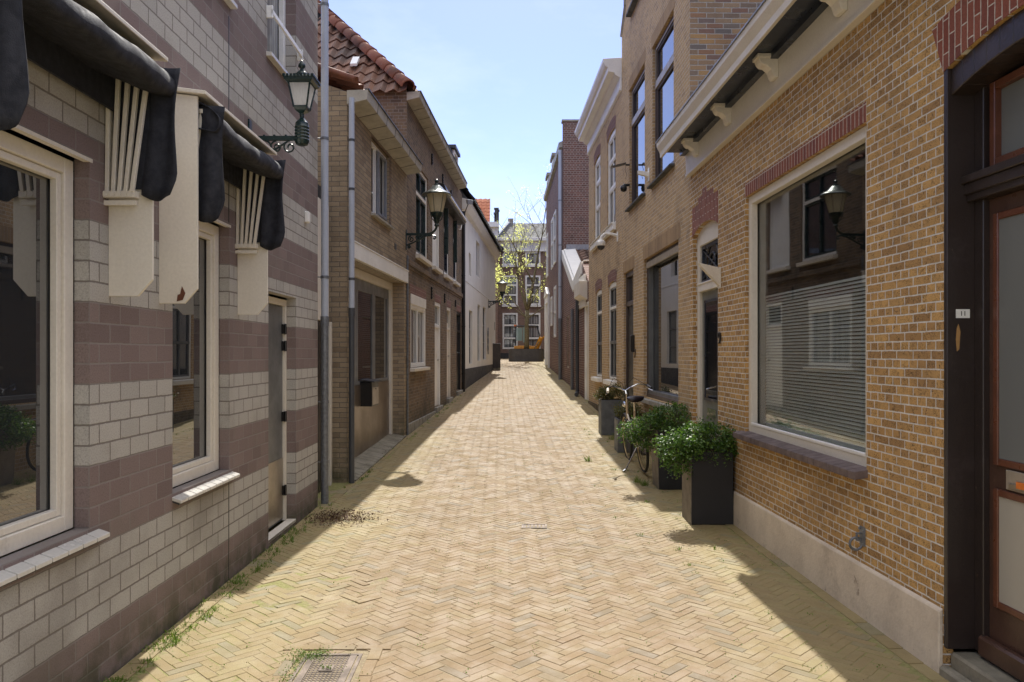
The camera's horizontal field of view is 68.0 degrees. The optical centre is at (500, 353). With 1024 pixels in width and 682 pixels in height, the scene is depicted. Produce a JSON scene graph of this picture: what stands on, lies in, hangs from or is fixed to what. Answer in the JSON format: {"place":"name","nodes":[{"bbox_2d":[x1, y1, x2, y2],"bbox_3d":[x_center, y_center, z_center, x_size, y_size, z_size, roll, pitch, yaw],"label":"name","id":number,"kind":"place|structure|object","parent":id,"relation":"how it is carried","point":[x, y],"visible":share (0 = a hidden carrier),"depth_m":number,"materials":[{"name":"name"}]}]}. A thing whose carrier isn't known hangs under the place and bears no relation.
{"place":"outdoors","nodes":[
{"label":"outdoors","id":0,"kind":"place"},
{"bbox_2d":[320,0,622,230],"label":"sky","id":1,"kind":"structure","parent":0,"point":[499,79],"materials":[{"name":"blue"}]},
{"bbox_2d":[0,359,977,681],"bbox_3d":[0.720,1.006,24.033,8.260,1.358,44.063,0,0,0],"label":"street","id":2,"kind":"structure","parent":0,"point":[522,389],"depth_m":5.44,"materials":[{"name":"beige brick"}]},
{"bbox_2d":[0,0,317,681],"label":"striped brick house","id":3,"kind":"structure","parent":2,"relation":"on","point":[169,452],"depth_m":4.22,"materials":[{"name":"brick"}]},
{"bbox_2d":[0,125,109,587],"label":"window","id":4,"kind":"structure","parent":3,"relation":"in","point":[36,182],"depth_m":3.45,"materials":[{"name":"beige paint"}]},
{"bbox_2d":[0,0,180,295],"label":"awning","id":5,"kind":"object","parent":3,"relation":"attached to","point":[101,52],"visible":1,"depth_m":3.71,"materials":[{"name":"black fabric"}]},
{"bbox_2d":[172,219,239,504],"bbox_3d":[-2.020,-0.009,5.083,0.194,1.854,1.026,0,0,1],"label":"window","id":6,"kind":"structure","parent":3,"relation":"in","point":[195,322],"depth_m":5.28,"materials":[{"name":"beige paint"}]},
{"bbox_2d":[159,87,285,314],"bbox_3d":[-1.796,-0.922,5.058,0.371,1.265,1.360,0,0,1],"label":"awning","id":7,"kind":"object","parent":3,"relation":"attached to","point":[217,143],"visible":0.98,"depth_m":4.47,"materials":[{"name":"beige paint"}]},
{"bbox_2d":[224,0,237,8],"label":"window","id":8,"kind":"structure","parent":3,"relation":"in","point":[231,3],"depth_m":5.49,"materials":[{"name":"white paint"}]},
{"bbox_2d":[268,296,295,542],"bbox_3d":[-2.035,0.552,6.851,0.150,2.125,0.840,0,0,1],"label":"door","id":9,"kind":"structure","parent":3,"relation":"in","point":[277,315],"depth_m":7.04,"materials":[{"name":"beige paint"}]},
{"bbox_2d":[248,60,320,152],"bbox_3d":[-1.707,-1.919,5.947,0.548,0.764,0.242,0,0,1],"label":"wall lantern","id":10,"kind":"object","parent":3,"relation":"attached to","point":[303,86],"depth_m":5.90,"materials":[{"name":"green paint"}]},
{"bbox_2d":[266,0,302,74],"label":"window","id":11,"kind":"structure","parent":3,"relation":"in","point":[277,32],"depth_m":7.11,"materials":[{"name":"white paint"}]},
{"bbox_2d":[304,211,309,222],"bbox_3d":[-1.930,-1.363,7.599,0.045,0.110,0.070,0,0,1],"label":"alarm box","id":12,"kind":"object","parent":3,"relation":"attached to","point":[306,216],"visible":1,"depth_m":7.57,"materials":[{"name":"white paint"}]},
{"bbox_2d":[318,0,328,503],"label":"downpipe","id":13,"kind":"object","parent":3,"relation":"attached to","point":[324,276],"visible":0.95,"depth_m":8.18,"materials":[{"name":"grey plastic"}]},
{"bbox_2d":[318,184,331,492],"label":"passage gate","id":14,"kind":"structure","parent":3,"relation":"attached to","point":[319,361],"depth_m":8.78,"materials":[{"name":"beige paint"}]},
{"bbox_2d":[288,653,362,681],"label":"drain cover","id":15,"kind":"object","parent":2,"relation":"on","point":[308,666],"visible":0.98,"depth_m":3.97,"materials":[{"name":"metal"}]},
{"bbox_2d":[318,63,422,482],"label":"garage house","id":16,"kind":"structure","parent":2,"relation":"on","point":[387,161],"depth_m":10.72,"materials":[{"name":"brown brick"}]},
{"bbox_2d":[348,97,354,483],"bbox_3d":[-1.821,-0.763,9.320,0.081,4.733,0.122,0,0,0],"label":"downpipe","id":17,"kind":"object","parent":16,"relation":"attached to","point":[351,278],"visible":1,"depth_m":9.27,"materials":[{"name":"grey plastic"}]},
{"bbox_2d":[360,378,381,406],"bbox_3d":[-1.881,0.565,11.037,0.215,0.390,0.440,0,0,4],"label":"letter box","id":18,"kind":"object","parent":16,"relation":"attached to","point":[370,392],"visible":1,"depth_m":10.84,"materials":[{"name":"black paint"}]},
{"bbox_2d":[355,268,392,457],"bbox_3d":[-1.975,0.220,11.165,0.080,2.800,3.286,0,0,4],"label":"garage door","id":19,"kind":"structure","parent":16,"relation":"in","point":[373,294],"depth_m":11.61,"materials":[{"name":"beige paint"}]},
{"bbox_2d":[371,141,393,229],"bbox_3d":[-1.773,-2.463,11.133,0.174,1.096,1.231,0,0,4],"label":"window","id":20,"kind":"structure","parent":16,"relation":"in","point":[378,160],"depth_m":11.09,"materials":[{"name":"white paint"}]},
{"bbox_2d":[407,255,408,434],"bbox_3d":[-1.586,-0.125,12.999,0.033,3.100,0.033,0,0,22],"label":"cable pipe","id":21,"kind":"object","parent":16,"relation":"attached to","point":[408,348],"visible":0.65,"depth_m":12.99,"materials":[{"name":"grey metal"}]},
{"bbox_2d":[406,179,451,249],"bbox_3d":[-1.198,-2.370,12.887,0.764,1.200,0.512,0,0,-20],"label":"wall lantern","id":22,"kind":"object","parent":16,"relation":"attached to","point":[436,194],"depth_m":12.86,"materials":[{"name":"green paint"}]},
{"bbox_2d":[355,433,406,480],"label":"garage slab","id":23,"kind":"structure","parent":2,"relation":"on","point":[366,460],"depth_m":11.04,"materials":[{"name":"concrete"}]},
{"bbox_2d":[318,0,467,433],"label":"dark brick house","id":24,"kind":"structure","parent":2,"relation":"on","point":[435,325],"depth_m":14.85,"materials":[{"name":"brown brick"}]},
{"bbox_2d":[410,294,429,371],"bbox_3d":[-1.529,-0.367,14.159,0.190,1.376,1.672,0,0,4],"label":"window","id":25,"kind":"structure","parent":24,"relation":"in","point":[418,304],"depth_m":14.17,"materials":[{"name":"white paint"}]},
{"bbox_2d":[416,172,432,266],"bbox_3d":[-1.502,-2.624,14.583,0.190,1.759,1.451,0,0,4],"label":"window","id":26,"kind":"structure","parent":24,"relation":"in","point":[421,182],"depth_m":14.87,"materials":[{"name":"white paint"}]},
{"bbox_2d":[435,302,439,405],"bbox_3d":[-1.415,0.020,16.542,0.090,2.256,0.853,0,0,4],"label":"door","id":27,"kind":"structure","parent":24,"relation":"in","point":[437,306],"depth_m":16.90,"materials":[{"name":"white paint"}]},
{"bbox_2d":[432,185,442,273],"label":"window","id":28,"kind":"structure","parent":24,"relation":"in","point":[435,243],"depth_m":16.38,"materials":[{"name":"white paint"}]},
{"bbox_2d":[447,307,449,396],"bbox_3d":[-1.292,-0.020,18.308,0.090,2.175,0.711,0,0,4],"label":"door","id":29,"kind":"structure","parent":24,"relation":"in","point":[448,309],"depth_m":18.59,"materials":[{"name":"beige paint"}]},
{"bbox_2d":[444,208,452,280],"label":"window","id":30,"kind":"structure","parent":24,"relation":"in","point":[446,276],"depth_m":17.45,"materials":[{"name":"white paint"}]},
{"bbox_2d":[435,182,466,224],"bbox_3d":[-1.125,-3.505,18.035,0.262,0.277,3.842,0,0,4],"label":"awning box","id":31,"kind":"object","parent":24,"relation":"attached to","point":[455,212],"visible":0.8,"depth_m":18.06,"materials":[{"name":"black paint"}]},
{"bbox_2d":[448,144,460,162],"bbox_3d":[-2.010,-4.800,20.165,1.800,1.200,1.020,0,0,4],"label":"dormer","id":32,"kind":"object","parent":24,"relation":"attached to","point":[455,151],"visible":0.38,"depth_m":19.75,"materials":[{"name":"stone"}]},
{"bbox_2d":[452,149,457,162],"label":"window","id":33,"kind":"structure","parent":32,"relation":"in","point":[453,151],"depth_m":19.97,"materials":[{"name":"white paint"}]},
{"bbox_2d":[453,220,460,286],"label":"window","id":34,"kind":"structure","parent":24,"relation":"in","point":[455,282],"depth_m":19.07,"materials":[{"name":"white paint"}]},
{"bbox_2d":[457,311,459,389],"bbox_3d":[-1.159,-0.061,20.222,0.090,2.094,0.918,0,0,4],"label":"door","id":35,"kind":"structure","parent":24,"relation":"in","point":[458,313],"depth_m":20.61,"materials":[{"name":"black paint"}]},
{"bbox_2d":[462,211,464,391],"bbox_3d":[-1.003,-1.411,20.850,0.098,4.979,0.098,0,0,45],"label":"downpipe","id":36,"kind":"object","parent":24,"relation":"attached to","point":[463,308],"visible":0.79,"depth_m":20.81,"materials":[{"name":"black metal"}]},
{"bbox_2d":[464,199,472,215],"bbox_3d":[-0.880,-3.840,20.614,0.270,0.671,0.170,0,0,-17],"label":"floodlight","id":37,"kind":"object","parent":24,"relation":"attached to","point":[468,201],"visible":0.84,"depth_m":20.56,"materials":[{"name":"metal"}]},
{"bbox_2d":[459,187,503,388],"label":"white rendered house","id":38,"kind":"structure","parent":2,"relation":"on","point":[483,251],"depth_m":25.11,"materials":[{"name":"grey paint"}]},
{"bbox_2d":[469,311,469,363],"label":"window","id":39,"kind":"structure","parent":38,"relation":"in","point":[469,311],"depth_m":23.50,"materials":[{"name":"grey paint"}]},
{"bbox_2d":[476,245,476,274],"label":"window","id":40,"kind":"structure","parent":38,"relation":"in","point":[476,245],"depth_m":25.75,"materials":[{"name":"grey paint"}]},
{"bbox_2d":[483,308,483,358],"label":"window","id":41,"kind":"structure","parent":38,"relation":"in","point":[483,308],"depth_m":27.95,"materials":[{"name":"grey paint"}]},
{"bbox_2d":[488,277,508,307],"bbox_3d":[-0.034,-2.318,28.967,0.764,1.200,0.512,0,0,29],"label":"wall lantern","id":42,"kind":"object","parent":38,"relation":"attached to","point":[501,283],"depth_m":28.83,"materials":[{"name":"green paint"}]},
{"bbox_2d":[476,198,499,342],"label":"orange roof house","id":43,"kind":"structure","parent":2,"relation":"on","point":[484,205],"depth_m":46.50,"materials":[{"name":"brick"}]},
{"bbox_2d":[103,395,885,681],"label":"weeds","id":44,"kind":"object","parent":2,"relation":"on","point":[237,581],"visible":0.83,"depth_m":4.90,"materials":[{"name":"green plant"}]},
{"bbox_2d":[493,343,500,369],"bbox_3d":[-0.175,0.133,31.300,0.420,1.080,0.740,0,0,0],"label":"utility cabinet","id":45,"kind":"object","parent":2,"relation":"on","point":[496,356],"visible":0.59,"depth_m":30.95,"materials":[{"name":"grey metal"}]},
{"bbox_2d":[491,164,550,348],"bbox_3d":[0.680,-4.606,37.566,5.122,8.911,4.051,0,0,0],"label":"street tree","id":46,"kind":"object","parent":2,"relation":"on","point":[527,304],"visible":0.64,"depth_m":37.91,"materials":[{"name":"green plant"}]},
{"bbox_2d":[498,218,545,358],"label":"brick house","id":47,"kind":"structure","parent":2,"relation":"on","point":[509,318],"depth_m":48.00,"materials":[{"name":"brown brick"}]},
{"bbox_2d":[502,276,517,306],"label":"window","id":48,"kind":"structure","parent":47,"relation":"in","point":[513,291],"depth_m":47.98,"materials":[{"name":"white paint"}]},
{"bbox_2d":[502,252,517,266],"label":"window","id":49,"kind":"structure","parent":47,"relation":"in","point":[504,264],"depth_m":47.97,"materials":[{"name":"white paint"}]},
{"bbox_2d":[503,313,517,348],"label":"window","id":50,"kind":"structure","parent":47,"relation":"in","point":[509,319],"depth_m":48.06,"materials":[{"name":"white paint"}]},
{"bbox_2d":[525,276,540,306],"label":"window","id":51,"kind":"structure","parent":47,"relation":"in","point":[528,282],"depth_m":47.98,"materials":[{"name":"white paint"}]},
{"bbox_2d":[525,252,540,266],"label":"window","id":52,"kind":"structure","parent":47,"relation":"in","point":[534,254],"depth_m":47.97,"materials":[{"name":"white paint"}]},
{"bbox_2d":[529,313,539,348],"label":"window","id":53,"kind":"structure","parent":47,"relation":"in","point":[535,319],"depth_m":48.06,"materials":[{"name":"white paint"}]},
{"bbox_2d":[509,349,543,361],"bbox_3d":[1.306,0.107,38.000,1.760,0.680,0.720,0,0,0],"label":"tree tub","id":54,"kind":"object","parent":2,"relation":"on","point":[526,355],"visible":0.83,"depth_m":37.64,"materials":[{"name":"metal"}]},
{"bbox_2d":[514,325,544,358],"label":"mini excavator","id":55,"kind":"object","parent":2,"relation":"on","point":[518,334],"visible":0.38,"depth_m":43.28,"materials":[{"name":"metal"}]},
{"bbox_2d":[521,524,546,528],"bbox_3d":[0.324,1.655,7.200,0.240,0.034,0.170,0,0,3],"label":"drain cover","id":56,"kind":"object","parent":2,"relation":"on","point":[531,527],"visible":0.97,"depth_m":7.18,"materials":[{"name":"metal"}]},
{"bbox_2d":[224,435,863,679],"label":"leaf litter","id":57,"kind":"object","parent":2,"relation":"on","point":[333,517],"visible":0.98,"depth_m":7.52,"materials":[{"name":"brown plant"}]},
{"bbox_2d":[543,119,588,378],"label":"tall dark red house","id":58,"kind":"structure","parent":2,"relation":"on","point":[575,193],"depth_m":25.30,"materials":[{"name":"brick"}]},
{"bbox_2d":[546,233,547,277],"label":"window","id":59,"kind":"structure","parent":58,"relation":"in","point":[547,233],"depth_m":33.38,"materials":[{"name":"white paint"}]},
{"bbox_2d":[550,296,552,325],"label":"window","id":60,"kind":"structure","parent":58,"relation":"in","point":[551,299],"depth_m":31.17,"materials":[{"name":"white paint"}]},
{"bbox_2d":[551,217,552,269],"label":"window","id":61,"kind":"structure","parent":58,"relation":"in","point":[552,217],"depth_m":30.81,"materials":[{"name":"white paint"}]},
{"bbox_2d":[553,209,555,264],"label":"window","id":62,"kind":"structure","parent":58,"relation":"in","point":[554,216],"depth_m":29.38,"materials":[{"name":"white paint"}]},
{"bbox_2d":[554,285,555,336],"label":"window","id":63,"kind":"structure","parent":58,"relation":"in","point":[555,285],"depth_m":28.37,"materials":[{"name":"white paint"}]},
{"bbox_2d":[558,150,561,379],"bbox_3d":[2.010,-2.958,25.420,0.134,7.698,0.134,0,0,0],"label":"downpipe","id":64,"kind":"object","parent":58,"relation":"attached to","point":[559,264],"visible":1,"depth_m":25.37,"materials":[{"name":"grey plastic"}]},
{"bbox_2d":[562,244,588,399],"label":"red brick annexe","id":65,"kind":"structure","parent":2,"relation":"on","point":[575,259],"depth_m":21.48,"materials":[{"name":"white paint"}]},
{"bbox_2d":[567,316,568,367],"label":"window","id":66,"kind":"structure","parent":65,"relation":"in","point":[568,316],"depth_m":23.84,"materials":[{"name":"beige paint"}]},
{"bbox_2d":[570,309,573,389],"bbox_3d":[2.035,-0.108,21.450,0.098,2.284,0.098,0,0,45],"label":"downpipe","id":67,"kind":"object","parent":65,"relation":"attached to","point":[572,349],"visible":1,"depth_m":21.41,"materials":[{"name":"grey metal"}]},
{"bbox_2d":[574,300,579,395],"bbox_3d":[2.012,-0.301,19.555,0.208,2.820,0.496,0,0,0],"label":"drainpipe","id":68,"kind":"object","parent":65,"relation":"attached to","point":[577,370],"visible":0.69,"depth_m":19.71,"materials":[{"name":"grey metal"}]},
{"bbox_2d":[585,301,588,399],"bbox_3d":[2.160,-0.025,18.510,0.100,2.450,0.880,0,0,0],"label":"door","id":69,"kind":"structure","parent":65,"relation":"in","point":[587,303],"depth_m":18.75,"materials":[{"name":"white paint"}]},
{"bbox_2d":[575,58,621,410],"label":"corniced house","id":70,"kind":"structure","parent":2,"relation":"on","point":[598,131],"depth_m":15.35,"materials":[{"name":"brown brick"}]},
{"bbox_2d":[591,279,601,381],"bbox_3d":[2.135,-0.504,16.435,0.200,2.217,1.055,0,0,-1],"label":"window","id":71,"kind":"structure","parent":70,"relation":"in","point":[598,285],"depth_m":16.59,"materials":[{"name":"white paint"}]},
{"bbox_2d":[594,143,600,238],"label":"window","id":72,"kind":"structure","parent":70,"relation":"in","point":[597,167],"depth_m":16.91,"materials":[{"name":"white paint"}]},
{"bbox_2d":[596,231,617,249],"bbox_3d":[1.977,-2.076,14.018,0.406,0.340,0.180,0,0,-1],"label":"dome camera","id":73,"kind":"object","parent":70,"relation":"attached to","point":[600,243],"visible":1,"depth_m":13.98,"materials":[{"name":"white paint"}]},
{"bbox_2d":[603,269,616,385],"bbox_3d":[2.163,-0.504,14.652,0.200,2.217,1.090,0,0,-1],"label":"window","id":74,"kind":"structure","parent":70,"relation":"in","point":[612,275],"depth_m":14.89,"materials":[{"name":"white paint"}]},
{"bbox_2d":[606,115,615,224],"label":"window","id":75,"kind":"structure","parent":70,"relation":"in","point":[612,141],"depth_m":15.01,"materials":[{"name":"white paint"}]},
{"bbox_2d":[598,398,622,434],"bbox_3d":[1.921,1.099,13.180,0.380,0.612,0.360,0,0,0],"label":"planter","id":76,"kind":"object","parent":2,"relation":"on","point":[606,416],"visible":0.69,"depth_m":13.00,"materials":[{"name":"grey metal"}]},
{"bbox_2d":[592,383,627,404],"bbox_3d":[1.923,0.714,13.168,0.708,0.432,0.604,0,0,0],"label":"shrub","id":77,"kind":"object","parent":76,"relation":"in","point":[611,394],"visible":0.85,"depth_m":13.11,"materials":[{"name":"green plant"}]},
{"bbox_2d":[614,417,641,452],"bbox_3d":[1.939,1.234,11.520,0.360,0.512,0.340,0,0,0],"label":"planter","id":78,"kind":"object","parent":2,"relation":"on","point":[618,447],"visible":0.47,"depth_m":11.35,"materials":[{"name":"grey metal"}]},
{"bbox_2d":[611,400,646,421],"bbox_3d":[1.966,0.885,11.489,0.536,0.415,0.541,0,0,-19],"label":"shrub","id":79,"kind":"object","parent":78,"relation":"in","point":[630,408],"visible":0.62,"depth_m":11.46,"materials":[{"name":"green plant"}]},
{"bbox_2d":[605,377,652,472],"bbox_3d":[1.788,0.951,10.347,0.630,1.234,1.670,0,0,-18],"label":"bicycle","id":80,"kind":"object","parent":2,"relation":"on","point":[633,399],"visible":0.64,"depth_m":10.38,"materials":[{"name":"metal"}]},
{"bbox_2d":[651,428,688,489],"bbox_3d":[2.054,1.251,9.100,0.426,0.712,0.400,0,0,0],"label":"planter","id":81,"kind":"object","parent":2,"relation":"on","point":[661,481],"visible":0.47,"depth_m":8.92,"materials":[{"name":"stone"}]},
{"bbox_2d":[616,401,691,454],"bbox_3d":[1.982,0.891,9.176,1.231,0.626,0.768,0,0,0],"label":"shrub","id":82,"kind":"object","parent":81,"relation":"in","point":[655,420],"visible":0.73,"depth_m":9.01,"materials":[{"name":"green plant"}]},
{"bbox_2d":[620,0,762,454],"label":"tall gabled house","id":83,"kind":"structure","parent":2,"relation":"on","point":[673,51],"depth_m":10.90,"materials":[{"name":"brown brick"}]},
{"bbox_2d":[612,162,629,191],"bbox_3d":[2.047,-2.976,12.862,0.288,0.489,0.160,0,0,-1],"label":"solar camera","id":84,"kind":"object","parent":83,"relation":"attached to","point":[623,187],"visible":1,"depth_m":12.82,"materials":[{"name":"black paint"}]},
{"bbox_2d":[626,270,632,409],"bbox_3d":[2.270,0.016,12.959,0.080,2.847,0.900,0,0,-1],"label":"door","id":85,"kind":"structure","parent":83,"relation":"in","point":[629,276],"depth_m":13.23,"materials":[{"name":"brown wood"}]},
{"bbox_2d":[626,0,637,16],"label":"cornice","id":86,"kind":"structure","parent":83,"relation":"in","point":[633,3],"depth_m":12.38,"materials":[{"name":"paint"}]},
{"bbox_2d":[625,47,645,211],"bbox_3d":[2.213,-3.529,12.230,0.170,2.245,1.390,0,0,-1],"label":"window","id":87,"kind":"structure","parent":83,"relation":"in","point":[638,92],"depth_m":12.38,"materials":[{"name":"blue glass"}]},
{"bbox_2d":[637,168,649,181],"bbox_3d":[2.131,-2.660,11.286,0.169,0.200,0.080,0,0,-1],"label":"wall spot","id":88,"kind":"object","parent":83,"relation":"attached to","point":[644,173],"depth_m":11.26,"materials":[{"name":"white paint"}]},
{"bbox_2d":[640,242,678,411],"bbox_3d":[2.267,-0.345,10.613,0.204,2.185,2.225,0,0,-1],"label":"window","id":89,"kind":"structure","parent":83,"relation":"in","point":[662,268],"depth_m":10.90,"materials":[{"name":"brown glass"}]},
{"bbox_2d":[647,0,674,188],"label":"window","id":90,"kind":"structure","parent":83,"relation":"in","point":[664,50],"depth_m":10.56,"materials":[{"name":"blue glass"}]},
{"bbox_2d":[682,448,732,524],"bbox_3d":[2.028,1.285,7.430,0.406,0.712,0.360,0,0,0],"label":"planter","id":91,"kind":"object","parent":2,"relation":"on","point":[707,492],"visible":0.72,"depth_m":7.25,"materials":[{"name":"plastic"}]},
{"bbox_2d":[651,416,738,479],"bbox_3d":[2.006,0.907,7.409,1.048,0.602,0.674,0,0,0],"label":"shrub","id":92,"kind":"object","parent":91,"relation":"in","point":[698,441],"visible":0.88,"depth_m":7.27,"materials":[{"name":"green plant"}]},
{"bbox_2d":[655,0,1023,681],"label":"yellow brick house","id":93,"kind":"structure","parent":2,"relation":"on","point":[855,170],"depth_m":4.58,"materials":[{"name":"yellow brick"}]},
{"bbox_2d":[697,220,717,439],"bbox_3d":[2.329,0.075,8.360,0.110,3.050,1.000,0,0,0],"label":"door","id":94,"kind":"structure","parent":93,"relation":"in","point":[707,239],"depth_m":8.51,"materials":[{"name":"beige paint"}]},
{"bbox_2d":[698,263,720,288],"bbox_3d":[2.144,-0.795,7.783,0.227,0.264,0.090,0,0,0],"label":"wedge light","id":95,"kind":"object","parent":93,"relation":"attached to","point":[713,273],"visible":1,"depth_m":7.75,"materials":[{"name":"beige paint"}]},
{"bbox_2d":[733,125,867,479],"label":"window","id":96,"kind":"structure","parent":93,"relation":"in","point":[808,227],"depth_m":6.89,"materials":[{"name":"glass"}]},
{"bbox_2d":[848,526,865,550],"bbox_3d":[2.235,1.165,4.754,0.093,0.156,0.065,0,0,0],"label":"mooring ring","id":97,"kind":"object","parent":93,"relation":"attached to","point":[861,538],"visible":1,"depth_m":4.76,"materials":[{"name":"grey metal"}]},
{"bbox_2d":[939,9,1023,681],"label":"front door","id":98,"kind":"structure","parent":93,"relation":"in","point":[984,92],"depth_m":3.80,"materials":[{"name":"red paint"}]}
]}

